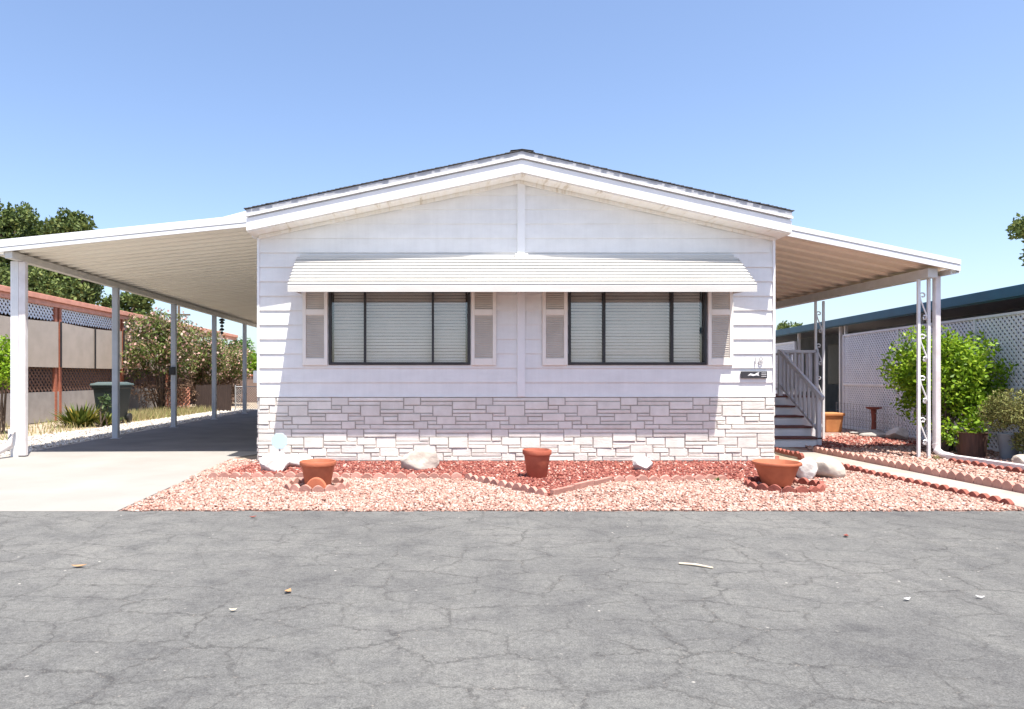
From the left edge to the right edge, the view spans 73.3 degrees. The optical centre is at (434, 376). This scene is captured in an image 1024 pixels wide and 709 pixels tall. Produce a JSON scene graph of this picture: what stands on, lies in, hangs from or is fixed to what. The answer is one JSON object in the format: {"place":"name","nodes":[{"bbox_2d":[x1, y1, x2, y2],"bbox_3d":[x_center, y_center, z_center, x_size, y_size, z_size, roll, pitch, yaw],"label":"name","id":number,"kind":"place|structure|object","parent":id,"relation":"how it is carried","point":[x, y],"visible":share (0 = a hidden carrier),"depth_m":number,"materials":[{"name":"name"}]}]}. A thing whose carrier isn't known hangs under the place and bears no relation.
{"place":"outdoors","nodes":[
{"label":"outdoors","id":0,"kind":"place"},
{"bbox_2d":[0,407,205,439],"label":"dry grass","id":1,"kind":"structure","parent":0,"point":[47,426],"depth_m":16.03,"materials":[{"name":"yellow plant"}]},
{"bbox_2d":[0,451,257,511],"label":"driveway","id":2,"kind":"structure","parent":0,"point":[66,481],"depth_m":8.26,"materials":[{"name":"concrete"}]},
{"bbox_2d":[37,410,257,450],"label":"carport floor","id":3,"kind":"structure","parent":0,"point":[236,432],"depth_m":13.15,"materials":[{"name":"concrete"}]},
{"bbox_2d":[0,211,256,456],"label":"carport","id":4,"kind":"object","parent":3,"relation":"on","point":[208,266],"visible":0.85,"depth_m":11.57,"materials":[{"name":"beige metal"}]},
{"bbox_2d":[219,318,224,333],"bbox_3d":[-6.270,-1.494,20.100,0.200,0.503,0.195,0,0,0],"label":"wind chime","id":5,"kind":"object","parent":4,"relation":"hanging from","point":[221,320],"visible":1,"depth_m":20.06,"materials":[{"name":"black plastic"}]},
{"bbox_2d":[168,374,257,401],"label":"back wall","id":6,"kind":"structure","parent":0,"point":[250,383],"depth_m":33.00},
{"bbox_2d":[0,510,1023,708],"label":"road","id":7,"kind":"structure","parent":0,"point":[474,609],"depth_m":3.53,"materials":[{"name":"grey asphalt"}]},
{"bbox_2d":[679,562,712,568],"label":"twig","id":8,"kind":"object","parent":7,"relation":"on","point":[692,564],"visible":1,"depth_m":4.35,"materials":[{"name":"beige wood"}]},
{"bbox_2d":[0,402,1023,460],"bbox_3d":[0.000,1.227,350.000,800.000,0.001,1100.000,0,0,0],"label":"ground","id":9,"kind":"structure","parent":0,"point":[251,404],"depth_m":16.59,"materials":[{"name":"gravel"}]},
{"bbox_2d":[0,334,9,432],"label":"shrub","id":10,"kind":"object","parent":9,"relation":"on","point":[5,363],"visible":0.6,"depth_m":14.63,"materials":[{"name":"green plant"}]},
{"bbox_2d":[0,198,46,269],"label":"tree","id":11,"kind":"object","parent":9,"relation":"on","point":[20,221],"visible":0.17,"depth_m":38.53,"materials":[{"name":"green plant"}]},
{"bbox_2d":[0,262,87,301],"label":"tree","id":12,"kind":"object","parent":9,"relation":"on","point":[42,282],"visible":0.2,"depth_m":35.09,"materials":[{"name":"green plant"}]},
{"bbox_2d":[2,233,106,304],"bbox_3d":[-21.977,-3.803,40.382,5.626,10.234,5.438,0,0,0],"label":"tree","id":13,"kind":"object","parent":9,"relation":"on","point":[99,288],"visible":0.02,"depth_m":39.99,"materials":[{"name":"green plant"}]},
{"bbox_2d":[28,207,98,305],"bbox_3d":[-20.667,-4.099,38.031,4.142,10.825,4.270,0,0,0],"label":"tree","id":14,"kind":"object","parent":9,"relation":"on","point":[73,221],"visible":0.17,"depth_m":37.64,"materials":[{"name":"green plant"}]},
{"bbox_2d":[42,400,109,425],"bbox_3d":[-8.863,0.890,16.970,1.747,0.634,1.616,0,0,45],"label":"agave clump","id":15,"kind":"object","parent":9,"relation":"on","point":[82,416],"visible":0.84,"depth_m":16.70,"materials":[{"name":"green plant"}]},
{"bbox_2d":[98,392,110,426],"bbox_3d":[-8.080,0.788,16.717,0.318,0.860,0.366,0,0,-23],"label":"weed","id":16,"kind":"object","parent":9,"relation":"on","point":[106,402],"visible":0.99,"depth_m":16.72,"materials":[{"name":"green plant"}]},
{"bbox_2d":[91,411,122,425],"bbox_3d":[-8.196,1.015,16.974,0.847,0.384,0.935,0,0,0],"label":"agave clump","id":17,"kind":"object","parent":9,"relation":"on","point":[109,418],"visible":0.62,"depth_m":16.87,"materials":[{"name":"green plant"}]},
{"bbox_2d":[90,382,133,421],"bbox_3d":[-8.500,0.669,18.027,0.789,1.075,0.903,0,0,0],"label":"wheelie bin","id":18,"kind":"object","parent":9,"relation":"on","point":[100,389],"visible":0.69,"depth_m":17.69,"materials":[{"name":"green plastic"}]},
{"bbox_2d":[0,285,237,426],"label":"neighbour home","id":19,"kind":"object","parent":9,"relation":"on","point":[69,351],"visible":0.48,"depth_m":19.57,"materials":[{"name":"beige stone"}]},
{"bbox_2d":[96,290,156,315],"bbox_3d":[-17.638,-1.919,38.925,3.487,6.475,3.537,0,0,0],"label":"tree","id":20,"kind":"object","parent":9,"relation":"on","point":[134,303],"visible":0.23,"depth_m":38.52,"materials":[{"name":"green plant"}]},
{"bbox_2d":[0,409,257,456],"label":"pale gravel strip","id":21,"kind":"object","parent":9,"relation":"on","point":[103,433],"visible":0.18,"depth_m":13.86,"materials":[{"name":"white gravel"}]},
{"bbox_2d":[196,384,231,410],"bbox_3d":[-7.780,0.727,24.005,1.280,0.960,0.050,0,0,0],"label":"reed screen","id":22,"kind":"object","parent":21,"relation":"on","point":[204,398],"visible":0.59,"depth_m":23.99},
{"bbox_2d":[235,385,257,409],"bbox_3d":[-4.860,0.747,24.300,4.527,0.920,0.048,0,0,0],"label":"chain link fence","id":23,"kind":"object","parent":21,"relation":"on","point":[247,397],"visible":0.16,"depth_m":24.30,"materials":[{"name":"metal"}]},
{"bbox_2d":[96,405,211,421],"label":"dry grass","id":24,"kind":"structure","parent":9,"relation":"on","point":[163,411],"depth_m":21.25,"materials":[{"name":"yellow plant"}]},
{"bbox_2d":[120,307,202,408],"bbox_3d":[-9.380,-0.551,23.208,2.626,3.662,3.199,0,0,20],"label":"oleander","id":25,"kind":"object","parent":9,"relation":"on","point":[154,329],"visible":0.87,"depth_m":22.83,"materials":[{"name":"green plant"}]},
{"bbox_2d":[167,306,189,321],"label":"utility pole","id":26,"kind":"object","parent":9,"relation":"on","point":[178,310],"visible":0.2,"depth_m":59.94,"materials":[{"name":"brown wood"}]},
{"bbox_2d":[168,387,189,408],"bbox_3d":[-8.775,0.782,23.406,0.778,0.878,0.024,0,0,0],"label":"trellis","id":27,"kind":"object","parent":9,"relation":"on","point":[182,397],"visible":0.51,"depth_m":23.39,"materials":[{"name":"brown wood"}]},
{"bbox_2d":[178,323,230,406],"bbox_3d":[-9.084,-0.429,26.334,2.391,3.400,2.985,0,0,-16],"label":"oleander","id":28,"kind":"object","parent":9,"relation":"on","point":[200,364],"visible":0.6,"depth_m":25.93,"materials":[{"name":"green plant"}]},
{"bbox_2d":[218,340,252,405],"bbox_3d":[-8.913,-0.077,29.239,2.423,3.028,3.064,0,0,0],"label":"oleander","id":29,"kind":"object","parent":9,"relation":"on","point":[235,363],"visible":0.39,"depth_m":28.93,"materials":[{"name":"green plant"}]},
{"bbox_2d":[220,338,254,364],"bbox_3d":[-10.701,-0.481,36.450,2.350,3.389,2.422,0,0,-25],"label":"shrub","id":30,"kind":"object","parent":9,"relation":"on","point":[249,347],"visible":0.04,"depth_m":36.15,"materials":[{"name":"green plant"}]},
{"bbox_2d":[247,350,256,373],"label":"shrub","id":31,"kind":"object","parent":9,"relation":"on","point":[253,364],"visible":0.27,"depth_m":34.74,"materials":[{"name":"green plant"}]},
{"bbox_2d":[218,460,819,495],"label":"red lava mulch","id":32,"kind":"object","parent":9,"relation":"on","point":[513,472],"visible":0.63,"depth_m":8.73,"materials":[{"name":"red gravel"}]},
{"bbox_2d":[259,452,289,471],"bbox_3d":[-2.037,1.108,8.735,0.309,0.310,0.340,0,0,30],"label":"rock","id":33,"kind":"object","parent":32,"relation":"on","point":[275,461],"visible":0.82,"depth_m":8.66,"materials":[{"name":"white stone"}]},
{"bbox_2d":[272,433,286,451],"bbox_3d":[-2.120,0.986,9.313,0.212,0.441,0.026,0,0,0],"label":"security sign","id":34,"kind":"object","parent":32,"relation":"on","point":[279,441],"visible":0.95,"depth_m":9.30,"materials":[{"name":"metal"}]},
{"bbox_2d":[288,453,310,466],"bbox_3d":[-1.834,1.127,9.129,0.379,0.215,0.267,0,0,0],"label":"rock","id":35,"kind":"object","parent":32,"relation":"on","point":[295,460],"visible":0.62,"depth_m":9.04,"materials":[{"name":"white stone"}]},
{"bbox_2d":[401,450,438,469],"bbox_3d":[-0.194,1.105,8.928,0.505,0.326,0.352,0,0,0],"label":"rock","id":36,"kind":"object","parent":32,"relation":"on","point":[420,459],"visible":0.85,"depth_m":8.81,"materials":[{"name":"white stone"}]},
{"bbox_2d":[522,448,551,477],"bbox_3d":[1.217,1.030,8.150,0.344,0.330,0.344,0,0,0],"label":"terracotta pot","id":37,"kind":"object","parent":32,"relation":"on","point":[537,462],"visible":0.98,"depth_m":8.03,"materials":[{"name":"ceramic"}]},
{"bbox_2d":[244,149,794,461],"bbox_3d":[0.992,-0.955,17.477,7.843,4.323,16.846,0,0,0],"label":"mobile home","id":38,"kind":"object","parent":9,"relation":"on","point":[511,305],"visible":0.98,"depth_m":9.68,"materials":[{"name":"white paint"}]},
{"bbox_2d":[329,292,469,364],"bbox_3d":[-0.504,-0.842,9.766,2.002,1.343,0.208,0,0,0],"label":"window","id":39,"kind":"structure","parent":38,"relation":"in","point":[366,328],"depth_m":9.78,"materials":[{"name":"brown metal"}]},
{"bbox_2d":[568,292,706,364],"bbox_3d":[2.868,-0.842,9.766,1.959,1.343,0.208,0,0,0],"label":"window","id":40,"kind":"structure","parent":38,"relation":"in","point":[605,328],"depth_m":9.78,"materials":[{"name":"brown metal"}]},
{"bbox_2d":[120,457,1023,511],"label":"pink gravel","id":41,"kind":"structure","parent":9,"relation":"on","point":[883,495],"depth_m":6.77,"materials":[{"name":"pink gravel"}]},
{"bbox_2d":[284,477,349,492],"bbox_3d":[-1.280,1.177,7.419,0.703,0.121,0.715,0,0,0],"label":"scalloped edging","id":42,"kind":"object","parent":41,"relation":"on","point":[293,483],"visible":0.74,"depth_m":7.20,"materials":[{"name":"concrete"}]},
{"bbox_2d":[307,477,326,488],"bbox_3d":[-1.245,1.129,7.160,0.238,0.155,0.050,0,0,0],"label":"edging brick","id":43,"kind":"object","parent":41,"relation":"on","point":[312,483],"visible":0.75,"depth_m":7.13,"materials":[{"name":"ceramic"}]},
{"bbox_2d":[299,459,335,484],"bbox_3d":[-1.285,1.058,7.500,0.400,0.275,0.400,0,0,0],"label":"terracotta pot","id":44,"kind":"object","parent":41,"relation":"on","point":[323,469],"visible":0.91,"depth_m":7.37,"materials":[{"name":"ceramic"}]},
{"bbox_2d":[208,471,461,478],"bbox_3d":[-1.200,1.182,8.135,3.037,0.110,0.059,0,0,2],"label":"scalloped edging","id":45,"kind":"object","parent":41,"relation":"on","point":[402,475],"visible":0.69,"depth_m":8.11,"materials":[{"name":"concrete"}]},
{"bbox_2d":[465,473,546,496],"bbox_3d":[0.742,1.179,7.476,0.056,0.115,1.372,0,0,-34],"label":"scalloped edging","id":46,"kind":"object","parent":41,"relation":"on","point":[527,488],"visible":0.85,"depth_m":7.36,"materials":[{"name":"concrete"}]},
{"bbox_2d":[550,476,612,495],"bbox_3d":[1.603,1.186,7.388,0.052,0.102,1.255,0,0,42],"label":"scalloped edging","id":47,"kind":"object","parent":41,"relation":"on","point":[572,487],"visible":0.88,"depth_m":7.29,"materials":[{"name":"concrete"}]},
{"bbox_2d":[632,454,652,469],"bbox_3d":[2.680,1.125,8.814,0.270,0.256,0.212,0,0,0],"label":"rock","id":48,"kind":"object","parent":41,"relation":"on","point":[641,461],"visible":0.89,"depth_m":8.76,"materials":[{"name":"white stone"}]},
{"bbox_2d":[613,474,727,481],"bbox_3d":[2.740,1.184,7.930,1.358,0.106,0.057,0,0,-4],"label":"scalloped edging","id":49,"kind":"object","parent":41,"relation":"on","point":[665,477],"visible":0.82,"depth_m":7.91,"materials":[{"name":"concrete"}]},
{"bbox_2d":[751,459,801,486],"bbox_3d":[3.760,1.062,7.520,0.504,0.265,0.504,0,0,0],"label":"terracotta bowl","id":50,"kind":"object","parent":41,"relation":"on","point":[780,472],"visible":0.96,"depth_m":7.38,"materials":[{"name":"ceramic"}]},
{"bbox_2d":[744,476,825,492],"bbox_3d":[3.790,1.177,7.423,0.790,0.120,0.790,0,0,0],"label":"scalloped edging","id":51,"kind":"object","parent":41,"relation":"on","point":[816,487],"visible":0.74,"depth_m":7.21,"materials":[{"name":"concrete"}]},
{"bbox_2d":[796,457,817,478],"bbox_3d":[4.389,1.102,8.066,0.245,0.314,0.237,0,0,-43],"label":"rock","id":52,"kind":"object","parent":41,"relation":"on","point":[808,469],"visible":0.72,"depth_m":7.99,"materials":[{"name":"white stone"}]},
{"bbox_2d":[815,456,845,477],"bbox_3d":[4.693,1.088,8.162,0.409,0.284,0.288,0,0,0],"label":"rock","id":53,"kind":"object","parent":41,"relation":"on","point":[830,467],"visible":0.77,"depth_m":8.06,"materials":[{"name":"white stone"}]},
{"bbox_2d":[841,463,1014,505],"bbox_3d":[5.370,1.184,7.725,0.059,0.106,2.744,0,0,0],"label":"scalloped edging","id":54,"kind":"object","parent":41,"relation":"on","point":[976,494],"visible":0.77,"depth_m":7.33,"materials":[{"name":"concrete"}]},
{"bbox_2d":[775,341,796,393],"bbox_3d":[10.476,0.102,21.850,0.072,2.210,5.440,0,0,8],"label":"lattice fence","id":55,"kind":"object","parent":9,"relation":"on","point":[780,346],"visible":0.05,"depth_m":19.71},
{"bbox_2d":[776,320,802,329],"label":"tree","id":56,"kind":"object","parent":9,"relation":"on","point":[782,325],"visible":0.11,"depth_m":69.76,"materials":[{"name":"green plant"}]},
{"bbox_2d":[775,284,1023,437],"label":"neighbour home","id":57,"kind":"object","parent":9,"relation":"on","point":[998,301],"visible":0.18,"depth_m":16.30,"materials":[{"name":"grey stone"}]},
{"bbox_2d":[828,343,856,383],"bbox_3d":[11.935,-0.393,20.037,0.038,1.200,1.800,0,0,8],"label":"window","id":58,"kind":"structure","parent":57,"relation":"in","point":[833,349],"depth_m":20.54,"materials":[{"name":"grey glass"}]},
{"bbox_2d":[882,332,901,409],"bbox_3d":[11.572,-0.143,17.362,0.038,2.000,1.000,0,0,8],"label":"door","id":59,"kind":"structure","parent":57,"relation":"in","point":[889,332],"depth_m":17.41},
{"bbox_2d":[843,310,1023,453],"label":"lattice fence","id":60,"kind":"object","parent":9,"relation":"on","point":[850,376],"visible":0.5,"depth_m":14.04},
{"bbox_2d":[1005,213,1023,265],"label":"tree","id":61,"kind":"object","parent":9,"relation":"on","point":[1018,228],"visible":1,"depth_m":40.47,"materials":[{"name":"green plant"}]},
{"bbox_2d":[0,0,1023,371],"label":"sky","id":62,"kind":"structure","parent":0,"point":[899,123],"materials":[{"name":"blue"}]},
{"bbox_2d":[774,447,1023,507],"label":"walkway","id":63,"kind":"structure","parent":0,"point":[1016,498],"depth_m":8.12,"materials":[{"name":"concrete"}]},
{"bbox_2d":[774,447,803,459],"bbox_3d":[5.430,1.175,10.625,0.058,0.125,1.144,0,0,1],"label":"scalloped edging","id":64,"kind":"object","parent":63,"relation":"on","point":[798,455],"visible":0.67,"depth_m":10.38,"materials":[{"name":"red concrete"}]},
{"bbox_2d":[790,428,1023,483],"bbox_3d":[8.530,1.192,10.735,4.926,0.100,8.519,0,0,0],"label":"pink gravel","id":65,"kind":"structure","parent":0,"point":[893,453],"depth_m":10.05,"materials":[{"name":"pink gravel"}]},
{"bbox_2d":[774,349,824,446],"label":"entry steps","id":66,"kind":"structure","parent":65,"relation":"on","point":[798,420],"depth_m":12.39,"materials":[{"name":"grey paint"}]},
{"bbox_2d":[825,412,844,431],"bbox_3d":[8.720,0.997,15.100,0.440,0.420,0.440,0,0,0],"label":"planter box","id":67,"kind":"object","parent":65,"relation":"on","point":[833,421],"visible":0.69,"depth_m":14.91,"materials":[{"name":"orange ceramic"}]},
{"bbox_2d":[813,435,921,448],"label":"red lava mulch","id":68,"kind":"object","parent":65,"relation":"on","point":[838,441],"visible":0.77,"depth_m":12.32,"materials":[{"name":"gravel"}]},
{"bbox_2d":[850,429,884,434],"bbox_3d":[9.030,1.162,14.221,0.773,0.130,0.389,0,0,0],"label":"flat rock","id":69,"kind":"object","parent":65,"relation":"on","point":[865,431],"visible":0.53,"depth_m":14.15,"materials":[{"name":"grey stone"}]},
{"bbox_2d":[836,403,903,432],"bbox_3d":[9.254,0.897,14.600,0.010,0.620,3.036,0,0,8],"label":"wire fence","id":70,"kind":"object","parent":65,"relation":"on","point":[876,421],"visible":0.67,"depth_m":15.10,"materials":[{"name":"metal"}]},
{"bbox_2d":[859,432,885,437],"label":"flat rock","id":71,"kind":"object","parent":65,"relation":"on","point":[875,434],"visible":0.56,"depth_m":13.39,"materials":[{"name":"white stone"}]},
{"bbox_2d":[866,407,881,429],"bbox_3d":[9.220,0.919,14.350,0.310,0.575,0.310,0,0,0],"label":"birdbath","id":72,"kind":"object","parent":65,"relation":"on","point":[873,417],"visible":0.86,"depth_m":14.31,"materials":[{"name":"red ceramic"}]},
{"bbox_2d":[886,427,908,439],"bbox_3d":[8.882,1.114,13.098,0.458,0.305,0.344,0,0,0],"label":"rock","id":73,"kind":"object","parent":65,"relation":"on","point":[898,433],"visible":0.81,"depth_m":12.99,"materials":[{"name":"white stone"}]},
{"bbox_2d":[775,225,1023,469],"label":"porch cover","id":74,"kind":"object","parent":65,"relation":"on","point":[813,265],"visible":0.7,"depth_m":10.22,"materials":[{"name":"beige metal"}]},
{"bbox_2d":[813,446,1023,493],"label":"scalloped edging","id":75,"kind":"object","parent":65,"relation":"on","point":[1009,485],"visible":0.78,"depth_m":8.33,"materials":[{"name":"concrete"}]},
{"bbox_2d":[876,325,1018,451],"bbox_3d":[8.187,0.177,10.947,1.917,2.081,1.672,0,0,0],"label":"bush","id":76,"kind":"object","parent":65,"relation":"on","point":[966,378],"visible":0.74,"depth_m":10.61,"materials":[{"name":"green plant"}]},
{"bbox_2d":[957,431,988,457],"bbox_3d":[8.020,1.017,10.200,0.390,0.380,0.390,0,0,0],"label":"wooden tub","id":77,"kind":"object","parent":65,"relation":"on","point":[972,444],"visible":0.82,"depth_m":10.06,"materials":[{"name":"brown wood"}]},
{"bbox_2d":[948,458,1023,473],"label":"scalloped edging","id":78,"kind":"object","parent":65,"relation":"on","point":[1006,468],"visible":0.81,"depth_m":8.87,"materials":[{"name":"concrete"}]},
{"bbox_2d":[976,387,1023,453],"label":"juniper","id":79,"kind":"object","parent":65,"relation":"on","point":[1004,409],"visible":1,"depth_m":9.64,"materials":[{"name":"green plant"}]},
{"bbox_2d":[996,433,1019,458],"bbox_3d":[8.420,1.017,10.020,0.300,0.380,0.300,0,0,0],"label":"garden pot","id":80,"kind":"object","parent":65,"relation":"on","point":[1005,450],"visible":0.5,"depth_m":9.95,"materials":[{"name":"grey plastic"}]},
{"bbox_2d":[1011,454,1023,463],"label":"rock","id":81,"kind":"object","parent":65,"relation":"on","point":[1019,458],"visible":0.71,"depth_m":9.32,"materials":[{"name":"white stone"}]}
]}

